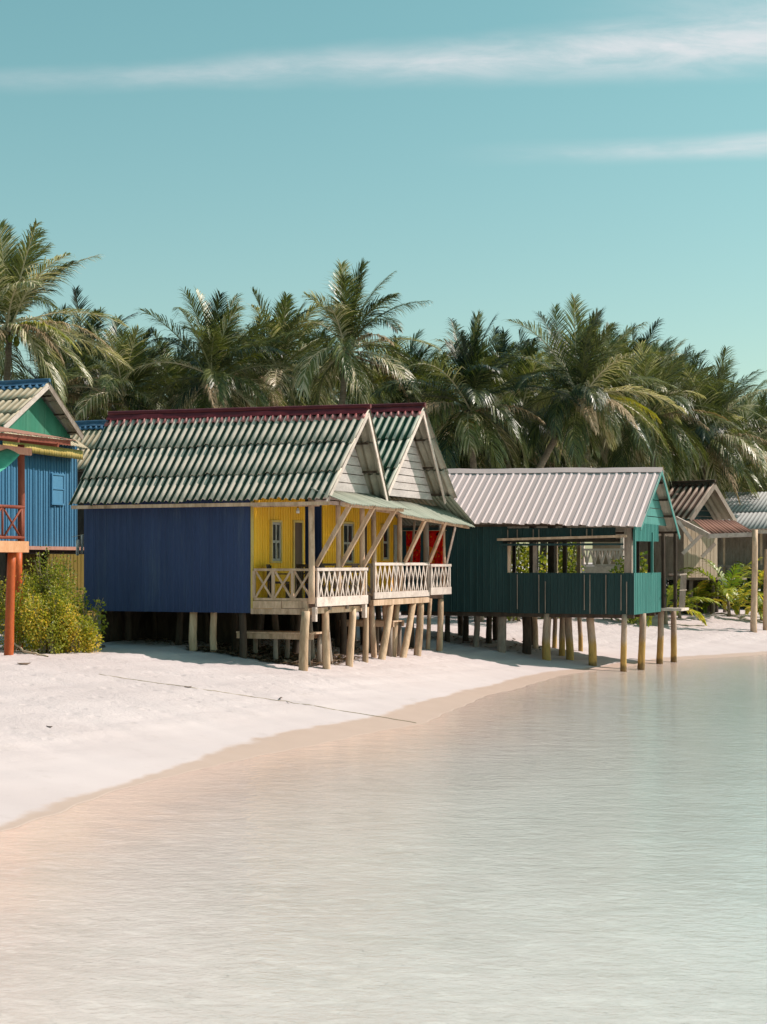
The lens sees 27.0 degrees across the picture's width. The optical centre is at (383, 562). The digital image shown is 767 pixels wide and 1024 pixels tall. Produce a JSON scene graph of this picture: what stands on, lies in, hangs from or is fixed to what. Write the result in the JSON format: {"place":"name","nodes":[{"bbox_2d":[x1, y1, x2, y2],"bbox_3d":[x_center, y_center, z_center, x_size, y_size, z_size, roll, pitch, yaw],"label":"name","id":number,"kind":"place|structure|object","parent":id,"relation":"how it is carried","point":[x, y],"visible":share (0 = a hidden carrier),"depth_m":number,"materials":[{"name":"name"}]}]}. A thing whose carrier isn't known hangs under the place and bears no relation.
{"place":"outdoors","nodes":[
{"label":"outdoors","id":0,"kind":"place"},
{"bbox_2d":[0,563,766,1023],"bbox_3d":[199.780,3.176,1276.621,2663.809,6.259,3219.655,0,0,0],"label":"beach","id":1,"kind":"structure","parent":0,"point":[78,729],"depth_m":18.73,"materials":[{"name":"white sand"}]},
{"bbox_2d":[0,565,45,650],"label":"shrub","id":2,"kind":"object","parent":1,"relation":"on","point":[17,622],"visible":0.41,"depth_m":37.34,"materials":[{"name":"green plant"}]},
{"bbox_2d":[14,642,48,656],"bbox_3d":[-8.005,1.968,36.072,0.130,0.261,1.870,0,0,-36],"label":"rope end","id":3,"kind":"object","parent":1,"relation":"on","point":[20,647],"visible":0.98,"depth_m":35.87,"materials":[{"name":"beige fabric"}]},
{"bbox_2d":[0,427,75,654],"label":"porch hut","id":4,"kind":"object","parent":1,"relation":"on","point":[16,549],"visible":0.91,"depth_m":35.60,"materials":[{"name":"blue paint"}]},
{"bbox_2d":[0,449,19,471],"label":"tarpaulin","id":5,"kind":"object","parent":4,"relation":"hanging from","point":[8,457],"visible":1,"depth_m":34.84,"materials":[{"name":"green plastic"}]},
{"bbox_2d":[0,378,96,623],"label":"beach hut","id":6,"kind":"object","parent":1,"relation":"on","point":[34,405],"visible":0.62,"depth_m":46.29,"materials":[{"name":"corrugated roofing sheet"},{"name":"blue paint"},{"name":"timber"}]},
{"bbox_2d":[20,582,83,653],"bbox_3d":[-7.610,1.480,36.816,1.476,2.086,1.491,0,0,0],"label":"shrub","id":7,"kind":"object","parent":1,"relation":"on","point":[48,625],"visible":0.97,"depth_m":36.67,"materials":[{"name":"green plant"}]},
{"bbox_2d":[21,544,84,627],"bbox_3d":[-7.960,1.021,38.236,1.586,2.938,1.406,0,0,0],"label":"shrub","id":8,"kind":"object","parent":1,"relation":"on","point":[42,586],"visible":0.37,"depth_m":38.14,"materials":[{"name":"green plant"}]},
{"bbox_2d":[0,420,107,577],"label":"beach hut","id":9,"kind":"object","parent":1,"relation":"on","point":[91,430],"visible":0.12,"depth_m":52.09,"materials":[{"name":"corrugated roofing sheet"},{"name":"blue paint"},{"name":"timber"}]},
{"bbox_2d":[1,302,115,420],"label":"palm tree","id":10,"kind":"object","parent":1,"relation":"on","point":[76,395],"visible":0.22,"depth_m":61.45,"materials":[{"name":"green plant"}]},
{"bbox_2d":[11,325,120,420],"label":"palm tree","id":11,"kind":"object","parent":1,"relation":"on","point":[85,362],"visible":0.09,"depth_m":69.46,"materials":[{"name":"green plant"}]},
{"bbox_2d":[19,337,112,419],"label":"palm tree","id":12,"kind":"object","parent":1,"relation":"on","point":[95,364],"visible":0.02,"depth_m":73.21,"materials":[{"name":"green plant"}]},
{"bbox_2d":[0,218,134,618],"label":"palm tree","id":13,"kind":"object","parent":1,"relation":"on","point":[16,291],"visible":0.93,"depth_m":53.41,"materials":[{"name":"green plant"}]},
{"bbox_2d":[53,611,103,652],"bbox_3d":[-7.084,1.699,36.915,1.283,1.155,0.936,0,0,0],"label":"shrub","id":14,"kind":"object","parent":1,"relation":"on","point":[86,637],"visible":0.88,"depth_m":36.83,"materials":[{"name":"green plant"}]},
{"bbox_2d":[37,285,140,399],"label":"palm tree","id":15,"kind":"object","parent":1,"relation":"on","point":[92,321],"visible":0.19,"depth_m":71.58,"materials":[{"name":"green plant"}]},
{"bbox_2d":[73,587,108,647],"bbox_3d":[-7.056,1.427,38.583,0.891,1.680,0.786,0,0,32],"label":"shrub","id":16,"kind":"object","parent":1,"relation":"on","point":[86,610],"visible":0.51,"depth_m":38.55,"materials":[{"name":"green plant"}]},
{"bbox_2d":[53,314,203,420],"bbox_3d":[-9.703,-3.699,60.486,6.372,11.663,6.336,0,0,41],"label":"palm tree","id":17,"kind":"object","parent":1,"relation":"on","point":[132,352],"visible":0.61,"depth_m":59.47,"materials":[{"name":"green plant"}]},
{"bbox_2d":[95,331,195,418],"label":"palm tree","id":18,"kind":"object","parent":1,"relation":"on","point":[146,374],"visible":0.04,"depth_m":71.39,"materials":[{"name":"green plant"}]},
{"bbox_2d":[130,327,208,409],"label":"palm tree","id":19,"kind":"object","parent":1,"relation":"on","point":[176,369],"visible":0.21,"depth_m":65.50,"materials":[{"name":"green plant"}]},
{"bbox_2d":[152,349,202,403],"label":"palm tree","id":20,"kind":"object","parent":1,"relation":"on","point":[186,371],"visible":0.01,"depth_m":72.85,"materials":[{"name":"green plant"}]},
{"bbox_2d":[146,354,242,409],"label":"palm tree","id":21,"kind":"object","parent":1,"relation":"on","point":[194,372],"visible":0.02,"depth_m":67.44,"materials":[{"name":"green plant"}]},
{"bbox_2d":[119,287,319,409],"bbox_3d":[-5.851,-4.014,58.055,7.272,12.315,6.153,0,0,0],"label":"palm tree","id":22,"kind":"object","parent":1,"relation":"on","point":[215,345],"visible":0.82,"depth_m":57.50,"materials":[{"name":"green plant"}]},
{"bbox_2d":[187,334,271,386],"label":"palm tree","id":23,"kind":"object","parent":1,"relation":"on","point":[233,359],"visible":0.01,"depth_m":71.05,"materials":[{"name":"green plant"}]},
{"bbox_2d":[68,404,411,670],"bbox_3d":[-3.596,-0.515,40.510,7.785,6.915,4.205,0,0,23],"label":"beach hut","id":24,"kind":"object","parent":1,"relation":"on","point":[194,522],"visible":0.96,"depth_m":39.59,"materials":[{"name":"blue paint"}]},
{"bbox_2d":[269,520,281,562],"bbox_3d":[-2.669,-0.520,39.631,0.075,1.060,0.580,0,0,23],"label":"window","id":25,"kind":"structure","parent":24,"relation":"in","point":[275,526],"depth_m":39.60,"materials":[{"name":"grey paint"}]},
{"bbox_2d":[266,564,289,597],"bbox_3d":[-2.569,0.475,38.876,0.512,0.870,0.580,0,0,3],"label":"porch chair","id":26,"kind":"object","parent":24,"relation":"in","point":[287,584],"visible":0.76,"depth_m":38.66,"materials":[{"name":"brown wood"}]},
{"bbox_2d":[292,520,303,597],"bbox_3d":[-2.191,-0.085,40.803,0.065,1.990,0.570,0,0,23],"label":"door","id":27,"kind":"structure","parent":24,"relation":"in","point":[298,527],"depth_m":40.81,"materials":[{"name":"grey paint"}]},
{"bbox_2d":[296,564,323,597],"bbox_3d":[-1.833,0.475,39.801,0.580,0.870,0.513,0,0,43],"label":"porch chair","id":28,"kind":"object","parent":24,"relation":"in","point":[302,566],"visible":0.53,"depth_m":39.67,"materials":[{"name":"brown wood"}]},
{"bbox_3d":[-8.059,-0.732,42.500,0.469,0.118,0.010,0,0,0],"label":"washing line","id":29,"kind":"object","parent":24,"relation":"attached to","visible":0},
{"bbox_2d":[76,539,79,554],"bbox_3d":[-8.132,-0.403,42.502,0.109,0.425,0.064,0,0,0],"label":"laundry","id":30,"kind":"object","parent":29,"relation":"hanging from","point":[77,546],"visible":1,"depth_m":42.50,"materials":[{"name":"fabric"}]},
{"bbox_2d":[80,535,83,553],"bbox_3d":[-8.015,-0.488,42.502,0.085,0.509,0.063,0,0,0],"label":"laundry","id":31,"kind":"object","parent":29,"relation":"hanging from","point":[82,543],"visible":1,"depth_m":42.49,"materials":[{"name":"fabric"}]},
{"bbox_2d":[173,313,338,406],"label":"palm tree","id":32,"kind":"object","parent":1,"relation":"on","point":[263,333],"visible":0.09,"depth_m":65.22,"materials":[{"name":"green plant"}]},
{"bbox_2d":[100,674,415,722],"bbox_3d":[-2.554,2.676,31.771,6.676,0.827,0.462,0,0,14],"label":"mooring rope","id":33,"kind":"object","parent":1,"relation":"on","point":[265,698],"visible":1,"depth_m":31.82,"materials":[{"name":"brown fabric"}]},
{"bbox_2d":[236,630,321,665],"bbox_3d":[-2.522,2.190,39.455,2.100,0.980,0.791,0,0,23],"label":"timber bench","id":34,"kind":"object","parent":1,"relation":"on","point":[256,635],"visible":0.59,"depth_m":39.28,"materials":[{"name":"wood"}]},
{"bbox_2d":[219,287,367,406],"bbox_3d":[-3.814,-4.265,62.030,6.860,12.812,6.885,0,0,0],"label":"palm tree","id":35,"kind":"object","parent":1,"relation":"on","point":[284,324],"visible":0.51,"depth_m":61.11,"materials":[{"name":"green plant"}]},
{"bbox_2d":[276,326,376,405],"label":"palm tree","id":36,"kind":"object","parent":1,"relation":"on","point":[322,332],"visible":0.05,"depth_m":71.29,"materials":[{"name":"green plant"}]},
{"bbox_2d":[270,337,390,405],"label":"palm tree","id":37,"kind":"object","parent":1,"relation":"on","point":[323,362],"visible":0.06,"depth_m":69.19,"materials":[{"name":"green plant"}]},
{"bbox_2d":[129,635,541,665],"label":"leaf litter","id":38,"kind":"object","parent":1,"relation":"on","point":[262,655],"visible":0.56,"depth_m":40.37,"materials":[{"name":"brown plant"}]},
{"bbox_2d":[287,391,394,403],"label":"broadleaf tree","id":39,"kind":"object","parent":1,"relation":"on","point":[310,401],"visible":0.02,"depth_m":69.02,"materials":[{"name":"green plant"}]},
{"bbox_2d":[256,257,443,405],"bbox_3d":[-1.018,-4.545,57.939,6.431,13.431,6.436,0,0,29],"label":"palm tree","id":40,"kind":"object","parent":1,"relation":"on","point":[347,323],"visible":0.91,"depth_m":57.49,"materials":[{"name":"green plant"}]},
{"bbox_2d":[261,402,474,659],"bbox_3d":[-1.940,-0.690,45.566,8.280,7.326,7.040,0,0,23],"label":"beach hut","id":41,"kind":"object","parent":1,"relation":"on","point":[418,481],"visible":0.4,"depth_m":43.64,"materials":[{"name":"yellow paint"}]},
{"bbox_2d":[341,522,354,562],"bbox_3d":[-0.980,-0.530,43.589,0.075,1.160,0.750,0,0,23],"label":"window","id":42,"kind":"structure","parent":41,"relation":"in","point":[347,528],"depth_m":43.56,"materials":[{"name":"grey paint"}]},
{"bbox_2d":[365,525,366,567],"bbox_3d":[-0.561,-0.140,44.638,0.055,1.920,0.381,0,0,23],"label":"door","id":43,"kind":"structure","parent":41,"relation":"in","point":[366,525],"depth_m":44.77,"materials":[{"name":"brown wood"}]},
{"bbox_2d":[381,524,389,560],"bbox_3d":[0.050,-0.580,45.962,0.075,1.060,0.505,0,0,23],"label":"window","id":44,"kind":"structure","parent":41,"relation":"in","point":[385,541],"depth_m":46.00,"materials":[{"name":"grey paint"}]},
{"bbox_2d":[393,525,396,590],"bbox_3d":[0.369,-0.140,46.787,0.055,1.920,0.419,0,0,23],"label":"door","id":45,"kind":"structure","parent":41,"relation":"in","point":[394,526],"depth_m":46.61,"materials":[{"name":"grey paint"}]},
{"bbox_2d":[347,619,403,656],"bbox_3d":[-0.315,2.160,44.017,1.600,1.159,0.791,0,0,23],"label":"timber bench","id":46,"kind":"object","parent":1,"relation":"on","point":[378,623],"visible":0.43,"depth_m":43.79,"materials":[{"name":"brown wood"}]},
{"bbox_2d":[323,341,459,456],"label":"palm tree","id":47,"kind":"object","parent":1,"relation":"on","point":[382,379],"visible":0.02,"depth_m":71.05,"materials":[{"name":"green plant"}]},
{"bbox_2d":[329,394,465,605],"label":"broadleaf tree","id":48,"kind":"object","parent":1,"relation":"on","point":[449,468],"visible":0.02,"depth_m":70.05,"materials":[{"name":"green plant"}]},
{"bbox_2d":[323,328,492,467],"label":"palm tree","id":49,"kind":"object","parent":1,"relation":"on","point":[419,353],"visible":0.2,"depth_m":67.21,"materials":[{"name":"green plant"}]},
{"bbox_2d":[386,356,505,468],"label":"palm tree","id":50,"kind":"object","parent":1,"relation":"on","point":[446,400],"visible":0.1,"depth_m":67.18,"materials":[{"name":"green plant"}]},
{"bbox_2d":[427,348,468,465],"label":"palm tree","id":51,"kind":"object","parent":1,"relation":"on","point":[447,385],"visible":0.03,"depth_m":73.24,"materials":[{"name":"green plant"}]},
{"bbox_2d":[369,310,584,621],"bbox_3d":[2.838,-3.365,56.862,7.966,11.334,6.740,0,0,-32],"label":"palm tree","id":52,"kind":"object","parent":1,"relation":"on","point":[470,377],"visible":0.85,"depth_m":56.35,"materials":[{"name":"green plant"}]},
{"bbox_2d":[434,325,554,464],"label":"palm tree","id":53,"kind":"object","parent":1,"relation":"on","point":[503,349],"visible":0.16,"depth_m":71.43,"materials":[{"name":"green plant"}]},
{"bbox_2d":[452,423,546,468],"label":"broadleaf tree","id":54,"kind":"object","parent":1,"relation":"on","point":[478,456],"visible":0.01,"depth_m":74.47,"materials":[{"name":"green plant"}]},
{"bbox_2d":[443,400,563,468],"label":"palm tree","id":55,"kind":"object","parent":1,"relation":"on","point":[505,460],"visible":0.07,"depth_m":68.79,"materials":[{"name":"green plant"}]},
{"bbox_2d":[492,542,546,621],"bbox_3d":[4.773,0.786,57.733,2.146,3.640,1.741,0,0,35],"label":"bush","id":56,"kind":"object","parent":1,"relation":"on","point":[524,550],"visible":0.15,"depth_m":57.45,"materials":[{"name":"green plant"}]},
{"bbox_2d":[438,327,604,468],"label":"palm tree","id":57,"kind":"object","parent":1,"relation":"on","point":[520,368],"visible":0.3,"depth_m":65.13,"materials":[{"name":"green plant"}]},
{"bbox_2d":[399,467,688,671],"bbox_3d":[4.817,0.266,49.283,8.240,6.473,5.059,0,0,23],"label":"beach hut","id":58,"kind":"object","parent":1,"relation":"on","point":[503,509],"visible":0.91,"depth_m":47.69,"materials":[{"name":"teal wood"}]},
{"bbox_2d":[539,457,562,572],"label":"broadleaf tree","id":59,"kind":"object","parent":1,"relation":"on","point":[544,551],"depth_m":77.80,"materials":[{"name":"green plant"}]},
{"bbox_2d":[539,542,585,618],"bbox_3d":[6.289,0.826,60.047,2.637,3.712,1.784,0,0,-18],"label":"bush","id":60,"kind":"object","parent":1,"relation":"on","point":[570,553],"visible":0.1,"depth_m":60.08,"materials":[{"name":"green plant"}]},
{"bbox_2d":[558,542,575,572],"bbox_3d":[7.410,0.486,63.057,1.855,3.694,1.851,0,0,0],"label":"bush","id":61,"kind":"object","parent":1,"relation":"on","point":[560,567],"visible":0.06,"depth_m":62.63,"materials":[{"name":"green plant"}]},
{"bbox_2d":[512,303,638,555],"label":"palm tree","id":62,"kind":"object","parent":1,"relation":"on","point":[555,317],"visible":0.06,"depth_m":73.54,"materials":[{"name":"green plant"}]},
{"bbox_2d":[505,354,645,467],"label":"palm tree","id":63,"kind":"object","parent":1,"relation":"on","point":[561,464],"visible":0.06,"depth_m":71.08,"materials":[{"name":"green plant"}]},
{"bbox_2d":[487,293,687,620],"bbox_3d":[7.324,-3.684,58.254,7.551,11.968,6.527,0,0,-28],"label":"palm tree","id":64,"kind":"object","parent":1,"relation":"on","point":[570,417],"visible":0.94,"depth_m":57.21,"materials":[{"name":"green plant"}]},
{"bbox_2d":[575,537,642,618],"bbox_3d":[8.726,-0.654,63.572,3.064,6.212,5.458,0,0,23],"label":"beach hut","id":65,"kind":"object","parent":1,"relation":"on","point":[602,556],"visible":0.05,"depth_m":61.90,"materials":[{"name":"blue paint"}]},
{"bbox_2d":[543,322,687,469],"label":"palm tree","id":66,"kind":"object","parent":1,"relation":"on","point":[604,457],"visible":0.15,"depth_m":66.97,"materials":[{"name":"green plant"}]},
{"bbox_2d":[551,322,682,427],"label":"palm tree","id":67,"kind":"object","parent":1,"relation":"on","point":[628,329],"visible":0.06,"depth_m":75.73,"materials":[{"name":"green plant"}]},
{"bbox_2d":[608,551,647,624],"bbox_3d":[9.138,1.013,59.885,1.744,3.474,1.958,0,0,0],"label":"bush","id":68,"kind":"object","parent":1,"relation":"on","point":[644,567],"visible":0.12,"depth_m":59.96,"materials":[{"name":"green plant"}]},
{"bbox_2d":[569,380,690,477],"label":"palm tree","id":69,"kind":"object","parent":1,"relation":"on","point":[595,458],"depth_m":72.21,"materials":[{"name":"green plant"}]},
{"bbox_2d":[593,317,698,444],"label":"palm tree","id":70,"kind":"object","parent":1,"relation":"on","point":[650,332],"visible":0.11,"depth_m":76.75,"materials":[{"name":"green plant"}]},
{"bbox_2d":[580,339,747,572],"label":"palm tree","id":71,"kind":"object","parent":1,"relation":"on","point":[656,369],"visible":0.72,"depth_m":65.26,"materials":[{"name":"green plant"}]},
{"bbox_2d":[667,580,679,606],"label":"bush","id":72,"kind":"object","parent":1,"relation":"on","point":[670,582],"visible":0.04,"depth_m":67.65,"materials":[{"name":"green plant"}]},
{"bbox_2d":[645,567,720,626],"bbox_3d":[10.553,1.289,60.204,3.136,2.272,3.408,0,0,-23],"label":"young palm","id":73,"kind":"object","parent":1,"relation":"on","point":[669,598],"visible":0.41,"depth_m":59.70,"materials":[{"name":"green plant"}]},
{"bbox_2d":[669,587,701,618],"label":"young palm","id":74,"kind":"object","parent":1,"relation":"on","point":[679,612],"visible":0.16,"depth_m":61.94,"materials":[{"name":"green plant"}]},
{"bbox_2d":[640,479,757,632],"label":"beach hut","id":75,"kind":"object","parent":1,"relation":"on","point":[703,512],"visible":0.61,"depth_m":65.16,"materials":[{"name":"beige wood"}]},
{"bbox_2d":[668,580,733,610],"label":"young palm","id":76,"kind":"object","parent":1,"relation":"on","point":[702,588],"visible":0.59,"depth_m":64.75,"materials":[{"name":"green plant"}]},
{"bbox_2d":[636,344,766,600],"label":"palm tree","id":77,"kind":"object","parent":1,"relation":"on","point":[699,362],"visible":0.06,"depth_m":77.33,"materials":[{"name":"green plant"}]},
{"bbox_2d":[641,369,763,601],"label":"palm tree","id":78,"kind":"object","parent":1,"relation":"on","point":[744,425],"visible":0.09,"depth_m":74.56,"materials":[{"name":"green plant"}]},
{"bbox_2d":[649,345,766,505],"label":"palm tree","id":79,"kind":"object","parent":1,"relation":"on","point":[718,455],"visible":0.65,"depth_m":72.91,"materials":[{"name":"green plant"}]},
{"bbox_2d":[700,586,726,612],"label":"young palm","id":80,"kind":"object","parent":1,"relation":"on","point":[705,607],"visible":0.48,"depth_m":65.67,"materials":[{"name":"green plant"}]},
{"bbox_2d":[677,557,762,616],"bbox_3d":[13.785,1.115,63.958,4.567,2.676,4.531,0,0,0],"label":"young palm","id":81,"kind":"object","parent":1,"relation":"on","point":[729,591],"visible":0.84,"depth_m":63.78,"materials":[{"name":"green plant"}]},
{"bbox_2d":[681,357,759,487],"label":"palm tree","id":82,"kind":"object","parent":1,"relation":"on","point":[747,464],"visible":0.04,"depth_m":81.23,"materials":[{"name":"green plant"}]},
{"bbox_2d":[678,372,766,490],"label":"palm tree","id":83,"kind":"object","parent":1,"relation":"on","point":[761,385],"visible":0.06,"depth_m":83.08,"materials":[{"name":"green plant"}]},
{"bbox_2d":[691,388,766,491],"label":"palm tree","id":84,"kind":"object","parent":1,"relation":"on","point":[740,485],"visible":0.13,"depth_m":79.61,"materials":[{"name":"green plant"}]},
{"bbox_2d":[717,587,761,614],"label":"young palm","id":85,"kind":"object","parent":1,"relation":"on","point":[736,606],"visible":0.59,"depth_m":64.84,"materials":[{"name":"green plant"}]},
{"bbox_2d":[718,578,763,608],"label":"bush","id":86,"kind":"object","parent":1,"relation":"on","point":[761,587],"visible":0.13,"depth_m":69.50,"materials":[{"name":"green plant"}]},
{"bbox_2d":[717,492,766,606],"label":"beach hut","id":87,"kind":"object","parent":1,"relation":"on","point":[750,512],"visible":0.38,"depth_m":71.83,"materials":[{"name":"grey wood"}]},
{"bbox_2d":[725,561,763,608],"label":"young palm","id":88,"kind":"object","parent":1,"relation":"on","point":[761,574],"visible":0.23,"depth_m":69.49,"materials":[{"name":"green plant"}]},
{"bbox_2d":[725,391,766,491],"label":"palm tree","id":89,"kind":"object","parent":1,"relation":"on","point":[762,404],"visible":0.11,"depth_m":83.14,"materials":[{"name":"green plant"}]},
{"bbox_2d":[731,592,762,620],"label":"young palm","id":90,"kind":"object","parent":1,"relation":"on","point":[748,610],"visible":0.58,"depth_m":63.02,"materials":[{"name":"green plant"}]},
{"bbox_2d":[763,549,766,629],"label":"timber post","id":91,"kind":"object","parent":1,"relation":"on","point":[765,596],"visible":0.91,"depth_m":59.93,"materials":[{"name":"brown wood"}]},
{"bbox_2d":[0,654,766,1023],"bbox_3d":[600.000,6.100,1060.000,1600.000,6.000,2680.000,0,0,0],"label":"sea water","id":92,"kind":"structure","parent":0,"point":[756,666],"depth_m":27.54,"materials":[{"name":"clear liquid"}]},
{"bbox_2d":[0,0,766,562],"label":"sky","id":93,"kind":"structure","parent":0,"point":[508,159],"materials":[{"name":"blue"}]},
{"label":"washing line","id":94,"kind":"object","parent":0,"visible":0},
{"bbox_2d":[406,531,420,565],"bbox_3d":[0.860,-0.405,46.459,0.456,1.030,0.126,0,0,24],"label":"hanging cloth","id":95,"kind":"object","parent":94,"relation":"hanging from","point":[416,554],"visible":0.62,"depth_m":46.44,"materials":[{"name":"red fabric"}]},
{"bbox_2d":[429,531,442,567],"bbox_3d":[1.522,-0.372,46.170,0.448,1.096,0.126,0,0,24],"label":"hanging cloth","id":96,"kind":"object","parent":94,"relation":"hanging from","point":[438,555],"visible":0.69,"depth_m":46.16,"materials":[{"name":"red fabric"}]}
]}

